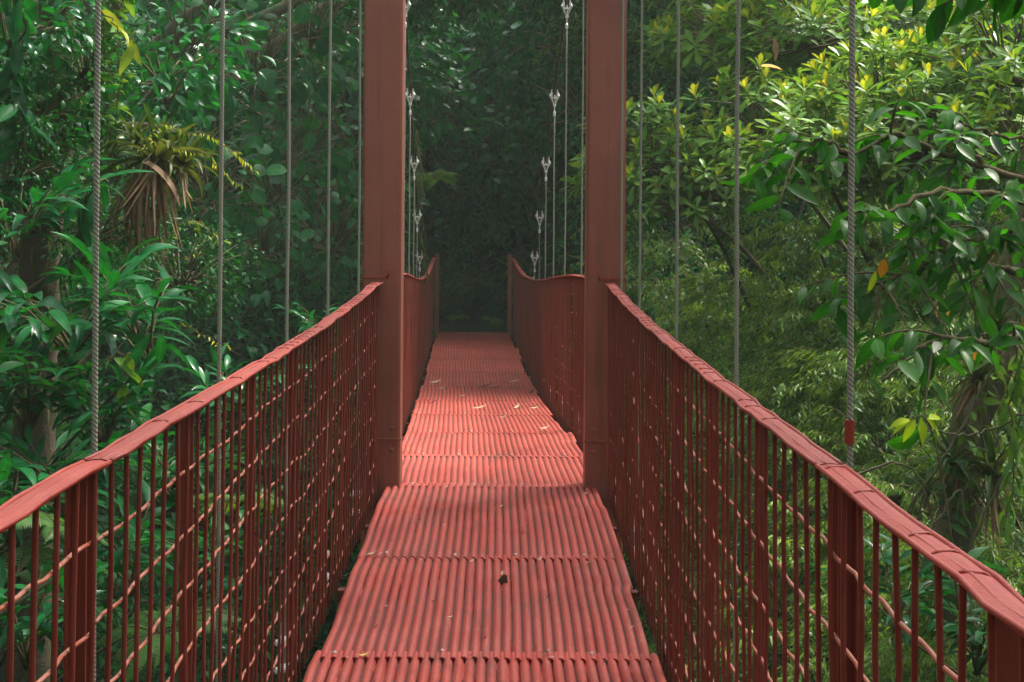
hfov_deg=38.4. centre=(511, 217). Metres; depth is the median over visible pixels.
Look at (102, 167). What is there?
slope tree
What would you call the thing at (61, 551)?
slope tree
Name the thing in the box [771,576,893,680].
slope tree
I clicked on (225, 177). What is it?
slope tree
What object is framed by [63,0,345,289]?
round leaved shrub
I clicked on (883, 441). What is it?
slope tree
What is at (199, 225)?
epiphyte spray
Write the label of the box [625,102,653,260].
creeper
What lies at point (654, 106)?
leathery leaved tree
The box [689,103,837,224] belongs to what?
slope tree
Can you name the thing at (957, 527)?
creeper
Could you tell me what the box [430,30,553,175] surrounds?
slope tree
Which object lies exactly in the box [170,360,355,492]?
slope tree
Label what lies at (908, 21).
leathery leaved tree
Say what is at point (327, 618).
slope tree
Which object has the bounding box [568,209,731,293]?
slope tree
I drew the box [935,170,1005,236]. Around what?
slope tree
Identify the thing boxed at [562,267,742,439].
slope tree
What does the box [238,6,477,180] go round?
slope tree
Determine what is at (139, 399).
slope tree
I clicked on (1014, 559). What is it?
fine leaved shrub
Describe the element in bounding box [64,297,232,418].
slope tree
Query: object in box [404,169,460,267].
fern
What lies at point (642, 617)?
slope tree
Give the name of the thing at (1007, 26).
slope tree
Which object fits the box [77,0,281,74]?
slope tree
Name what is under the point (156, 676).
slope tree
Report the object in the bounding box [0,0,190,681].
mossy tree
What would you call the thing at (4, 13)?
canopy tree
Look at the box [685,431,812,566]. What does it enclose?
slope tree
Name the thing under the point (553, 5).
canopy tree
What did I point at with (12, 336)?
slope tree
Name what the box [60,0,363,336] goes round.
round leaved shrub
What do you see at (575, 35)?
slope tree
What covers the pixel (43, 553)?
fern
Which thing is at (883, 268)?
withered leaf
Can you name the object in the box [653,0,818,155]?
slope tree
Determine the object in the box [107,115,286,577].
round leaved shrub
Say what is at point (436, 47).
slope tree
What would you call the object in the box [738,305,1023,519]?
fine leaved shrub
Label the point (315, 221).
slope tree
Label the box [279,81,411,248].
round leaved shrub
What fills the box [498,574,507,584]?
fallen leaf
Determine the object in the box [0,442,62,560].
slope tree
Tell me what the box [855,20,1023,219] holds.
leathery leaved tree
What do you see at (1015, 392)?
creeper
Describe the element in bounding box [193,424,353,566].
slope tree
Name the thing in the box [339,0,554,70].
canopy tree
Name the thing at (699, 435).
slope tree
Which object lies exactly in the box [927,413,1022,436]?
liana
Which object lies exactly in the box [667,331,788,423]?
slope tree
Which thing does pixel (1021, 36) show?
canopy tree
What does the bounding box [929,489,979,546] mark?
liana
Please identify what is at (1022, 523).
slope tree
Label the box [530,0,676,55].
slope tree
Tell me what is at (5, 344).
slope tree
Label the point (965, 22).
canopy tree
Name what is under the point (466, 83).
round leaved shrub
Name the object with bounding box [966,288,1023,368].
bromeliad
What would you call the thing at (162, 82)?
leafy bush
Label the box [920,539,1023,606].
slope tree
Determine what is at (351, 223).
slope tree
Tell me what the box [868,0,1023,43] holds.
overhanging tree
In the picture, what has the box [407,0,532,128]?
slope tree
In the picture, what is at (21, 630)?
glossy leaved plant
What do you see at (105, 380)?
slope tree
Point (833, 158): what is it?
drooping leaved tree
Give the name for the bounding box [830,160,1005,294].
slope tree
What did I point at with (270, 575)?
slope tree
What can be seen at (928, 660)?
fine leaved shrub
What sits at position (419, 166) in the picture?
creeper
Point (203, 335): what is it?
epiphyte spray
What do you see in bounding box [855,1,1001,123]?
canopy tree
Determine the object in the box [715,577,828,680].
slope tree
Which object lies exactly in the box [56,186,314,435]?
round leaved shrub
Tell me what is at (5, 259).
slope tree
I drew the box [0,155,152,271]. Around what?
glossy leaved plant
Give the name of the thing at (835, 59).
slope tree
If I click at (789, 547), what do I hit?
fine leaved shrub
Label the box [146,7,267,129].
slope tree
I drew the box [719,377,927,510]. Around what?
fine leaved shrub
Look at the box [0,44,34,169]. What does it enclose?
slope tree
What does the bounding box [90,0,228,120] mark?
canopy tree
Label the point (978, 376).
bromeliad
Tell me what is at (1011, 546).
slope tree
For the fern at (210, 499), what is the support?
on the ground
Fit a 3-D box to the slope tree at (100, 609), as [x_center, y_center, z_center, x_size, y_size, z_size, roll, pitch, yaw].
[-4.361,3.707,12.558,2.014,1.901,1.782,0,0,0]
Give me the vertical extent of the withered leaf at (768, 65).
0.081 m
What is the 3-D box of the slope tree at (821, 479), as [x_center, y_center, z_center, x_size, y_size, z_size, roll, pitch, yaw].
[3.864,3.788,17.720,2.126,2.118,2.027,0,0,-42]
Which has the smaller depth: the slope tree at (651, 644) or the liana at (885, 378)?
the liana at (885, 378)
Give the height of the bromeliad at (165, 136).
0.393 m
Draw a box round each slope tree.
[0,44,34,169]
[0,81,101,252]
[0,163,127,342]
[0,174,17,265]
[0,228,159,429]
[0,238,77,349]
[0,255,18,421]
[0,295,16,422]
[0,346,98,501]
[0,356,14,456]
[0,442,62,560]
[0,448,9,548]
[0,523,102,636]
[1,56,115,175]
[1,365,162,530]
[2,171,206,321]
[3,547,121,674]
[5,286,106,428]
[7,92,136,225]
[29,35,170,184]
[37,0,139,65]
[56,348,226,508]
[57,589,178,681]
[58,291,177,440]
[58,515,148,680]
[60,249,201,413]
[62,412,202,593]
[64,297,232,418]
[67,177,233,303]
[70,69,194,213]
[70,433,266,594]
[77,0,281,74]
[78,0,187,73]
[78,33,257,180]
[83,0,219,51]
[91,110,236,235]
[99,507,210,670]
[104,157,298,341]
[106,561,270,681]
[107,346,313,531]
[115,522,277,663]
[124,209,275,346]
[131,236,317,370]
[134,436,283,581]
[135,293,284,440]
[142,0,352,94]
[142,489,336,681]
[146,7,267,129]
[170,113,333,267]
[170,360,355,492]
[177,576,321,681]
[183,276,359,459]
[188,92,422,263]
[192,20,361,186]
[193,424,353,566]
[200,365,359,511]
[202,144,416,324]
[203,130,430,298]
[204,243,436,404]
[219,0,413,131]
[222,554,350,681]
[225,415,405,591]
[227,1,309,16]
[228,487,359,653]
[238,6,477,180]
[262,0,471,116]
[405,23,546,191]
[405,27,487,169]
[405,106,534,253]
[406,0,479,56]
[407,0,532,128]
[412,104,545,247]
[430,3,541,117]
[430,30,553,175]
[452,0,547,69]
[455,87,560,250]
[456,0,691,157]
[485,36,680,170]
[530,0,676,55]
[531,0,726,95]
[541,124,686,253]
[546,207,703,361]
[556,0,740,144]
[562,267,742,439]
[566,158,809,291]
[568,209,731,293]
[571,0,797,132]
[573,0,699,40]
[583,239,750,352]
[623,435,753,580]
[623,523,770,653]
[626,107,747,205]
[638,591,752,681]
[638,603,770,681]
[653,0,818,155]
[656,367,779,484]
[663,0,848,87]
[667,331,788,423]
[675,179,888,310]
[683,497,822,617]
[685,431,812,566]
[686,413,822,549]
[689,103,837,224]
[698,281,816,377]
[702,58,882,125]
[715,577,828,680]
[719,374,878,463]
[719,481,826,570]
[724,303,834,426]
[738,513,883,650]
[744,183,922,267]
[752,80,871,223]
[753,242,858,359]
[755,23,962,117]
[764,3,948,83]
[771,317,917,409]
[771,450,891,579]
[771,519,927,621]
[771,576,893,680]
[778,157,975,231]
[795,366,947,485]
[796,229,934,362]
[809,558,985,680]
[822,516,1015,679]
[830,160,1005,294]
[839,319,965,425]
[840,41,981,181]
[857,285,983,364]
[863,462,933,528]
[870,373,1023,514]
[890,320,1023,453]
[896,244,1022,328]
[905,146,1006,236]
[920,182,1005,283]
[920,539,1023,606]
[924,472,1023,584]
[925,3,1013,57]
[933,396,1023,464]
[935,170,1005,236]
[938,8,1017,56]
[960,24,1023,81]
[985,497,1023,578]
[996,413,1023,526]
[1010,543,1023,590]
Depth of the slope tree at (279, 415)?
18.73 m
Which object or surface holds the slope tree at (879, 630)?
on the ground
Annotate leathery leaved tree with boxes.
[559,83,921,559]
[625,123,828,637]
[633,0,948,345]
[660,53,931,436]
[709,0,905,541]
[716,77,934,430]
[789,26,990,449]
[802,0,955,334]
[822,57,1022,650]
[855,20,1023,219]
[880,0,1023,131]
[909,46,1023,206]
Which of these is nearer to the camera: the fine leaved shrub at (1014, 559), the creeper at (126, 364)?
the creeper at (126, 364)
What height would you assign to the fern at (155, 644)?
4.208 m
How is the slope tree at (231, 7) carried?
on the ground
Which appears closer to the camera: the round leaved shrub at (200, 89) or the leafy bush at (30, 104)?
the leafy bush at (30, 104)
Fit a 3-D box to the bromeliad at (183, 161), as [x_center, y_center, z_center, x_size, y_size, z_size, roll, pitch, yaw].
[-1.884,-0.274,8.498,0.531,0.538,0.472,0,0,26]
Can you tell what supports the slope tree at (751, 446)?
on the ground
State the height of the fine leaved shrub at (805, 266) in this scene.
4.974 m
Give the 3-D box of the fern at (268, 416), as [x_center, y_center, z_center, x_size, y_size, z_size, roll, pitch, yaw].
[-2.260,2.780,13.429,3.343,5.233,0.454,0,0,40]
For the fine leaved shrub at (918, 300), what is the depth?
12.83 m
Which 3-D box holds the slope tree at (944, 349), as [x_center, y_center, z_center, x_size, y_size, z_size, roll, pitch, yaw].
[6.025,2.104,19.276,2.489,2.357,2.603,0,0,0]
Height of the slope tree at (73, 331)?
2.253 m
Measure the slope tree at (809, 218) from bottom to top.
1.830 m
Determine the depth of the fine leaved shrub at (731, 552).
13.87 m
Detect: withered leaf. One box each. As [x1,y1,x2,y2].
[143,153,179,205]
[748,64,781,79]
[760,37,778,60]
[867,258,876,293]
[878,246,887,276]
[932,297,938,315]
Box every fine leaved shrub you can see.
[562,326,728,389]
[624,343,882,632]
[624,443,822,681]
[625,244,754,390]
[642,282,845,463]
[661,231,938,507]
[661,396,931,674]
[668,487,907,648]
[685,558,928,681]
[693,328,937,510]
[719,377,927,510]
[720,249,923,519]
[724,185,903,439]
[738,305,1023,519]
[738,478,930,624]
[764,235,986,580]
[768,399,984,615]
[775,317,965,478]
[787,593,957,681]
[788,538,987,680]
[821,444,1023,582]
[823,201,1023,581]
[864,509,1023,630]
[865,594,987,681]
[884,317,1023,498]
[884,399,1023,556]
[896,243,1023,346]
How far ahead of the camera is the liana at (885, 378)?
8.04 m
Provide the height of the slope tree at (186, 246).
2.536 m
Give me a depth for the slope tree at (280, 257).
20.95 m
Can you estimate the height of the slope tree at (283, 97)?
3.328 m
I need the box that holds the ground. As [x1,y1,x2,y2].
[0,0,1023,681]
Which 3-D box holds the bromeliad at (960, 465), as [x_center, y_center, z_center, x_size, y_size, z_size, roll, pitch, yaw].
[2.560,1.469,8.480,0.516,0.661,0.479,0,0,-37]
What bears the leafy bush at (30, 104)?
on the ground
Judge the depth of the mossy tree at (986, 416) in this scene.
8.76 m
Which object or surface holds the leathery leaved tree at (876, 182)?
on the ground
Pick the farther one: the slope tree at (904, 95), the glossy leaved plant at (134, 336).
the slope tree at (904, 95)
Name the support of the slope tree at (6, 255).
on the ground
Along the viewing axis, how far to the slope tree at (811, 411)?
18.80 m
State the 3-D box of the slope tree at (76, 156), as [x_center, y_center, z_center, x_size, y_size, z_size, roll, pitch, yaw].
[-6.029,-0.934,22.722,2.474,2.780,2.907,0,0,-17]
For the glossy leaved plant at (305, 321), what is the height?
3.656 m
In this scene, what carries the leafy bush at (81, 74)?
on the ground
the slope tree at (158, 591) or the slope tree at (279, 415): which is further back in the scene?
the slope tree at (279, 415)
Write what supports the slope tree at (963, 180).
on the ground
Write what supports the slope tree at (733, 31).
on the ground
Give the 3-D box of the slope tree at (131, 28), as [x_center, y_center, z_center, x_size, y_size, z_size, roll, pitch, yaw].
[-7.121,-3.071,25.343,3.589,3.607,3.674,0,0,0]
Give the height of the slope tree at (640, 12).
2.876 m
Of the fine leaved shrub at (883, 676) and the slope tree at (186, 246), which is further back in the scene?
the slope tree at (186, 246)
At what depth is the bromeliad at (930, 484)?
8.38 m
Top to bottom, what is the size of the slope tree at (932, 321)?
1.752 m
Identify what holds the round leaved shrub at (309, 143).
on the ground
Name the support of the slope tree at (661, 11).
on the ground
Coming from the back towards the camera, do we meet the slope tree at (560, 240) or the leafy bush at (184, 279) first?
the slope tree at (560, 240)
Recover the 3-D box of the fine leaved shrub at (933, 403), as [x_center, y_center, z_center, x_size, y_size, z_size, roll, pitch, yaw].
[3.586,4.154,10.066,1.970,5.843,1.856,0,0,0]
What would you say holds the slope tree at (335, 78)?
on the ground
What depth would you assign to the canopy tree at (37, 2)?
20.96 m
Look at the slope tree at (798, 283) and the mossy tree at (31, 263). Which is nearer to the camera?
the mossy tree at (31, 263)
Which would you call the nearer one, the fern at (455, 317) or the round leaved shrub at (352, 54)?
the round leaved shrub at (352, 54)
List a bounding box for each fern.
[0,511,107,615]
[0,546,118,666]
[96,605,240,681]
[115,491,283,681]
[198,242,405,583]
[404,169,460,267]
[445,314,473,322]
[480,316,503,326]
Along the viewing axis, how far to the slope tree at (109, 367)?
18.69 m
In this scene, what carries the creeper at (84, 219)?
attached to the mossy tree at (31, 263)
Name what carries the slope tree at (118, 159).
on the ground
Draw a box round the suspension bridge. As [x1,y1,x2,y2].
[0,0,1023,681]
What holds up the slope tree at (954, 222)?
on the ground
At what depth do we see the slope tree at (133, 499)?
16.50 m
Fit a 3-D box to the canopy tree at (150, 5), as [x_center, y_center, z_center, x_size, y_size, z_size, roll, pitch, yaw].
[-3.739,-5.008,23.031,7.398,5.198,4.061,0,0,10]
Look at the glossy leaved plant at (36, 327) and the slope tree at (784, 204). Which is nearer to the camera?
the glossy leaved plant at (36, 327)
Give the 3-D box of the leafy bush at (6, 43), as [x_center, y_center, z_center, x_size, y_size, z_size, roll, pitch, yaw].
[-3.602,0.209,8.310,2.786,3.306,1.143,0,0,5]
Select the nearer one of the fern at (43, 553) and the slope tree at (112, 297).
the fern at (43, 553)
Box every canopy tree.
[0,0,11,35]
[0,0,38,56]
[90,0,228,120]
[118,0,163,39]
[145,0,459,122]
[177,0,546,150]
[182,0,265,93]
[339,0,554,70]
[503,0,758,105]
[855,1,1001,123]
[952,0,996,42]
[1011,17,1023,38]
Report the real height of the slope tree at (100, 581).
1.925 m
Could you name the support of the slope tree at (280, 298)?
on the ground
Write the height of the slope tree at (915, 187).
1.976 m
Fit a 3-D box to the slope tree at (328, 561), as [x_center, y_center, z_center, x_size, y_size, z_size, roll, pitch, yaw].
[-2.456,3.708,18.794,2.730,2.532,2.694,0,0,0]
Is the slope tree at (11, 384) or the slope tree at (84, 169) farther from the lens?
the slope tree at (84, 169)
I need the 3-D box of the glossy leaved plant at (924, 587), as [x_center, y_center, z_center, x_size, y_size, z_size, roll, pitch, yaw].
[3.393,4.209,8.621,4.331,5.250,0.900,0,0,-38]
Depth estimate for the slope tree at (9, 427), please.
13.87 m
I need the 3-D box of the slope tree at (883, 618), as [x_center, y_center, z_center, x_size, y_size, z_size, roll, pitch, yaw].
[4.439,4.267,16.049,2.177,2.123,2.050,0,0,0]
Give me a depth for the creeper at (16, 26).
7.92 m
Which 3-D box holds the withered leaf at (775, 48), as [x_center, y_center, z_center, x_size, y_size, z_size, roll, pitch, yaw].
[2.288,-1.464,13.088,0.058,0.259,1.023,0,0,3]
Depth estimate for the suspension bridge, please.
5.20 m
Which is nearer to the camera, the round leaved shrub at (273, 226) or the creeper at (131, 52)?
the creeper at (131, 52)
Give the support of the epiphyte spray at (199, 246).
attached to the mossy tree at (31, 263)
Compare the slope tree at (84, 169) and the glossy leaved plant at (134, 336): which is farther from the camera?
the slope tree at (84, 169)
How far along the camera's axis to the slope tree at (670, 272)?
19.68 m
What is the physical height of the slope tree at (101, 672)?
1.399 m
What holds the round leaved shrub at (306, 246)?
on the ground
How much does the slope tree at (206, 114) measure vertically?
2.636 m
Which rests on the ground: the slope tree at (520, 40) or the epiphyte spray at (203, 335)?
the slope tree at (520, 40)
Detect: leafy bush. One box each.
[0,0,109,116]
[0,0,275,292]
[0,32,125,238]
[0,92,92,225]
[0,148,198,315]
[9,212,265,457]
[21,11,154,121]
[434,268,479,322]
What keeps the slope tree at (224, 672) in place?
on the ground
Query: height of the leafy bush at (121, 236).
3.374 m
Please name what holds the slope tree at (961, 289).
on the ground
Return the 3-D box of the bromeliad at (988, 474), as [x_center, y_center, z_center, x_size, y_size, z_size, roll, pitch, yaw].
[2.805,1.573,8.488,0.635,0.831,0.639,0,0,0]
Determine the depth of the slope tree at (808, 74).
23.59 m
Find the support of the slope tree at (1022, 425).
on the ground
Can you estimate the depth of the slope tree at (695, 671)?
15.38 m
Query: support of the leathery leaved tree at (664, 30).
on the ground
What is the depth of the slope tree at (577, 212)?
21.42 m
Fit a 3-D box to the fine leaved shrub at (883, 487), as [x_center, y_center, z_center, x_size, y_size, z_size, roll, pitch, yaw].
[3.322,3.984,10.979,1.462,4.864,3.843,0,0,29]
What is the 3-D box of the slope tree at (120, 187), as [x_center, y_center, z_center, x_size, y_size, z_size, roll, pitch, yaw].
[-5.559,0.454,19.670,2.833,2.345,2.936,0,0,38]
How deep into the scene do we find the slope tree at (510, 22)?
31.38 m
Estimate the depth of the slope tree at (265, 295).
20.36 m
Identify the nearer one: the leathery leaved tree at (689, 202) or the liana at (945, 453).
the liana at (945, 453)
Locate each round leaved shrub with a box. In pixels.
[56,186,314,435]
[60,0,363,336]
[63,0,269,339]
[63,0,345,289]
[103,66,362,360]
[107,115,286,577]
[148,110,349,582]
[213,174,362,379]
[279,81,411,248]
[405,66,476,149]
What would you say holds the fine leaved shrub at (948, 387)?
on the ground
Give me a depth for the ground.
24.86 m
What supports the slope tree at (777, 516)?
on the ground
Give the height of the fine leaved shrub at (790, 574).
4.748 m
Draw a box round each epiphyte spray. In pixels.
[136,124,258,188]
[159,219,217,248]
[180,232,229,260]
[180,321,230,349]
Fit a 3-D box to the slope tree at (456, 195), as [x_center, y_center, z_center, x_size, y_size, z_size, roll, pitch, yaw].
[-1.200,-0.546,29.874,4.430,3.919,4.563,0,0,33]
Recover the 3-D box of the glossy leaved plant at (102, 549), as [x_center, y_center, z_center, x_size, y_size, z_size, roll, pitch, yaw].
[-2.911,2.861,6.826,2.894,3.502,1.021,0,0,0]
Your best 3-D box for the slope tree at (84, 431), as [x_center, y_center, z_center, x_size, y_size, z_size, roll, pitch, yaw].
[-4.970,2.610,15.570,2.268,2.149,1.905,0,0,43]
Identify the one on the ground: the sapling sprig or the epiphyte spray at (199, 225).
the sapling sprig
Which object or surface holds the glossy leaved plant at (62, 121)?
on the ground
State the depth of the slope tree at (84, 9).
24.32 m
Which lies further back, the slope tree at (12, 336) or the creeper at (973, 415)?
the slope tree at (12, 336)
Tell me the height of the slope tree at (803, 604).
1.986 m
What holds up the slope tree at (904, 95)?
on the ground
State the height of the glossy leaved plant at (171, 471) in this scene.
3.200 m
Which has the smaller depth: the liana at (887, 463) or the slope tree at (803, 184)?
the liana at (887, 463)
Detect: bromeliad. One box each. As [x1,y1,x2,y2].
[100,101,212,243]
[105,106,160,181]
[137,123,226,215]
[142,113,187,173]
[903,469,957,531]
[905,415,1005,514]
[940,420,1023,557]
[945,347,1011,427]
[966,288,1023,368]
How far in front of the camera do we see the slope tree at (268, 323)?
19.71 m
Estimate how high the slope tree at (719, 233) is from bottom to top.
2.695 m
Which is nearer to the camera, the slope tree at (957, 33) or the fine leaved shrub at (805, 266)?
the fine leaved shrub at (805, 266)
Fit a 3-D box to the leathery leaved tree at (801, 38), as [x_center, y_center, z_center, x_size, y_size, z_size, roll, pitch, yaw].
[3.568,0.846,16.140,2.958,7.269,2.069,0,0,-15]
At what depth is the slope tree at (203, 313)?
20.31 m
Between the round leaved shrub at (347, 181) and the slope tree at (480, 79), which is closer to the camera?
the round leaved shrub at (347, 181)
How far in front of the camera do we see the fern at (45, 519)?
5.15 m
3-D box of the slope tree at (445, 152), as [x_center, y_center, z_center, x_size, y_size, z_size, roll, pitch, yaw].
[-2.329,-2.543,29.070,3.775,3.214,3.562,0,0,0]
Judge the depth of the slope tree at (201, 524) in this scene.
18.02 m
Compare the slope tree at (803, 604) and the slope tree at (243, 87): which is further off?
the slope tree at (243, 87)
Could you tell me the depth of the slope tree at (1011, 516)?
16.07 m
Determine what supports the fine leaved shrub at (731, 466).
on the ground
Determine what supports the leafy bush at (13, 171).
on the ground
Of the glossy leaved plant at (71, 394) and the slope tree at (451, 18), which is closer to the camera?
the glossy leaved plant at (71, 394)
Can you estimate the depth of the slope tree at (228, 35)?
24.96 m
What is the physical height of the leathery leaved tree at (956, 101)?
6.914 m
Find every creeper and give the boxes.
[0,0,58,164]
[42,180,114,315]
[85,0,137,179]
[101,8,141,74]
[105,351,142,415]
[410,130,431,286]
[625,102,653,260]
[920,446,975,609]
[957,354,1023,537]
[997,345,1023,543]
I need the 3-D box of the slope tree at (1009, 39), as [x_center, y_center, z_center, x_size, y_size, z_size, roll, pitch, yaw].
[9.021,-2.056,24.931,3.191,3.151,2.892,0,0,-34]
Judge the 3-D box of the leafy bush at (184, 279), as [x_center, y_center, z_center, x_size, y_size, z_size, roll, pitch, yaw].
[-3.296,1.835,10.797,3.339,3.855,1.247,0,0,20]
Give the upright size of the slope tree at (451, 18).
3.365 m
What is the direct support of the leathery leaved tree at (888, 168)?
on the ground
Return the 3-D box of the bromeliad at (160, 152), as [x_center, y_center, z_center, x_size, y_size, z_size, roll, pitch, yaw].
[-1.984,-0.242,8.410,0.712,0.852,0.732,0,0,-35]
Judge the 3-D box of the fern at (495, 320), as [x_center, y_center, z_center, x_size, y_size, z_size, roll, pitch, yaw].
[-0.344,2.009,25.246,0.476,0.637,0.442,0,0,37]
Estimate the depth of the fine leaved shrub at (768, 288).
15.91 m
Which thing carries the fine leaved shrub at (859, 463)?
on the ground
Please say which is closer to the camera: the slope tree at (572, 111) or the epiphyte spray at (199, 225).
the epiphyte spray at (199, 225)
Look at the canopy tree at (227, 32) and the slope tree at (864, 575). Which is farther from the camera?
the canopy tree at (227, 32)
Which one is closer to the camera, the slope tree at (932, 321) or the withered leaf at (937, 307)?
the withered leaf at (937, 307)
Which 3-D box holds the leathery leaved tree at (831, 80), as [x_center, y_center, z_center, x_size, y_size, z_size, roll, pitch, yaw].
[3.671,2.118,14.056,2.159,7.882,2.118,0,0,0]
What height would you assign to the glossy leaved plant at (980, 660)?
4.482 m
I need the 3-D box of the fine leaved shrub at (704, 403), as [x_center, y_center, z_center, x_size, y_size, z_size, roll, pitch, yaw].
[2.664,3.265,15.123,3.790,4.007,2.173,0,0,-11]
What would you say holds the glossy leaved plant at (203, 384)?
on the ground
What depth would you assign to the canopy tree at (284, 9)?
21.91 m
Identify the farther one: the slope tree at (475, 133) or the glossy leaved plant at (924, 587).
the slope tree at (475, 133)
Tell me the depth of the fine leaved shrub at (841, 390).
11.42 m
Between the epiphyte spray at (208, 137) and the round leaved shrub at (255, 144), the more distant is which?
the round leaved shrub at (255, 144)
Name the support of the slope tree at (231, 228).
on the ground
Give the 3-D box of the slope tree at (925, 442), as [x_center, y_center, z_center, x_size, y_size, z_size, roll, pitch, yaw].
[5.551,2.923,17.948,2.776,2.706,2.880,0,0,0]
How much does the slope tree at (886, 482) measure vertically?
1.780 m
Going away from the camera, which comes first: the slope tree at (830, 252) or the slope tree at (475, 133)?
the slope tree at (830, 252)
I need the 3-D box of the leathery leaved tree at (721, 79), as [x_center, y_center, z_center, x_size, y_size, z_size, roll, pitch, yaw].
[3.213,1.341,15.852,2.052,6.018,4.131,0,0,39]
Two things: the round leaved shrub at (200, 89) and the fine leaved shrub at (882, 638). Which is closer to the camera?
the fine leaved shrub at (882, 638)
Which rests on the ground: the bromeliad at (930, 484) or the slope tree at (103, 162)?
the slope tree at (103, 162)
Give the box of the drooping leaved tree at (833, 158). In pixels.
[719,101,1023,472]
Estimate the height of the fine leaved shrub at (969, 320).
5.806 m
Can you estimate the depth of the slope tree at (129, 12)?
25.50 m
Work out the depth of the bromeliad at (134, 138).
8.57 m
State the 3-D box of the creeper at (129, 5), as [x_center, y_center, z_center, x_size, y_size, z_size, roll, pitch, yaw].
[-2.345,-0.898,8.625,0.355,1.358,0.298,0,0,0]
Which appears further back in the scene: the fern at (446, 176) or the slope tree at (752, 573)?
the fern at (446, 176)
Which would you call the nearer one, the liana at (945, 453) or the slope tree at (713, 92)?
the liana at (945, 453)
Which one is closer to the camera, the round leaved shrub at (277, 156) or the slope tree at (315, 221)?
the round leaved shrub at (277, 156)
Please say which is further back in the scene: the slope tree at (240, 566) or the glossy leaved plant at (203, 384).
the slope tree at (240, 566)
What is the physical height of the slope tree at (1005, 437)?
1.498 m
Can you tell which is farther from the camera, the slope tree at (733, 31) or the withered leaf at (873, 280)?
the slope tree at (733, 31)
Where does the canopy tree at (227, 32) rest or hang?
on the ground
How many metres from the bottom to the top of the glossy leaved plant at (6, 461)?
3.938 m
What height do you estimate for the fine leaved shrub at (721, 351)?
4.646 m
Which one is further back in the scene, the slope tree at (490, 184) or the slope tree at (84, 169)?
the slope tree at (490, 184)
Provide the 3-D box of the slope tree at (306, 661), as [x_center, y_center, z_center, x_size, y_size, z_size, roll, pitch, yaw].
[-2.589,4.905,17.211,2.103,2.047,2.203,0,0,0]
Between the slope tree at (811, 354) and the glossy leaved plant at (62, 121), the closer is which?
the glossy leaved plant at (62, 121)
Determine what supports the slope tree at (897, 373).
on the ground
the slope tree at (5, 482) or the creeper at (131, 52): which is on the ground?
the slope tree at (5, 482)
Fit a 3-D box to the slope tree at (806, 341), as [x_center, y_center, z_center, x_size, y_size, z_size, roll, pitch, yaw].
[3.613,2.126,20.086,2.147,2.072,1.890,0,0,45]
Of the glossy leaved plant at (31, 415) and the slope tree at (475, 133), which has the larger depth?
the slope tree at (475, 133)
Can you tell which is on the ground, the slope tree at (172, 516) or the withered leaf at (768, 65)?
the slope tree at (172, 516)
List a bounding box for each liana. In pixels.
[858,460,926,506]
[881,333,1016,382]
[906,351,1005,513]
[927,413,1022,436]
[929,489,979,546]
[969,401,1022,550]
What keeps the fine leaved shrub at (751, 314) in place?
on the ground
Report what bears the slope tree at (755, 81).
on the ground
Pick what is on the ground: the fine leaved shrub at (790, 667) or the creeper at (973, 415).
the fine leaved shrub at (790, 667)
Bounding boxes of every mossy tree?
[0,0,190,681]
[906,114,1023,681]
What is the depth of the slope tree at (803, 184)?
22.08 m
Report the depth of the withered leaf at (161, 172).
8.23 m
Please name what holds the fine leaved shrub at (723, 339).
on the ground
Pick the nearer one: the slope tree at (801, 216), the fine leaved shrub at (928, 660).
the fine leaved shrub at (928, 660)
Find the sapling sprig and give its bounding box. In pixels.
[889,414,958,609]
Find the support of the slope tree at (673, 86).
on the ground
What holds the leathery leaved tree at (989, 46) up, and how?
on the ground
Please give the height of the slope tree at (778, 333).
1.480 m
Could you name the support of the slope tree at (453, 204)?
on the ground
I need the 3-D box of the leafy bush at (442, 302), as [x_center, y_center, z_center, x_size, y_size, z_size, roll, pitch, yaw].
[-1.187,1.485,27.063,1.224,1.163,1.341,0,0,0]
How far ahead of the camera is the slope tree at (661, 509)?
17.04 m
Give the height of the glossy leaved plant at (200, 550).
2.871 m
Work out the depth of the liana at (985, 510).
8.15 m
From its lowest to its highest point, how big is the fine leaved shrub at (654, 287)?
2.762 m
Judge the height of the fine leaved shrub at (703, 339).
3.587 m
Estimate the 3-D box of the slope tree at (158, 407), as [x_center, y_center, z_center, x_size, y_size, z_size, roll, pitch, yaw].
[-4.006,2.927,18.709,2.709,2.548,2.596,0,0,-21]
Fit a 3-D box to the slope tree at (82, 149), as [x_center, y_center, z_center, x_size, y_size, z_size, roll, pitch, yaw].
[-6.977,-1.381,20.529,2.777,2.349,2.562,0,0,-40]
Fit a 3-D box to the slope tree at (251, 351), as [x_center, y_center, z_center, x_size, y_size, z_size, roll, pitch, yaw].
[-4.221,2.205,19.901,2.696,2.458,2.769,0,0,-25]
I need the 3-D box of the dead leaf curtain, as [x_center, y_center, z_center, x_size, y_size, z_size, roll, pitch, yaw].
[-2.136,0.011,8.493,0.440,0.655,0.324,0,0,-29]
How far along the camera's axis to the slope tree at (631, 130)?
21.64 m
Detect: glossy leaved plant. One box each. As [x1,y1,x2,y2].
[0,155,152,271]
[0,231,198,555]
[0,238,185,424]
[0,306,105,450]
[0,333,181,600]
[0,409,123,548]
[0,415,195,554]
[0,465,178,659]
[0,557,107,681]
[6,85,119,192]
[38,403,266,586]
[57,341,311,671]
[57,485,282,681]
[103,302,356,561]
[801,530,1010,681]
[909,547,1023,676]
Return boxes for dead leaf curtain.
[99,163,182,273]
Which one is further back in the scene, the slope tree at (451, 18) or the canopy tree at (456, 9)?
the slope tree at (451, 18)

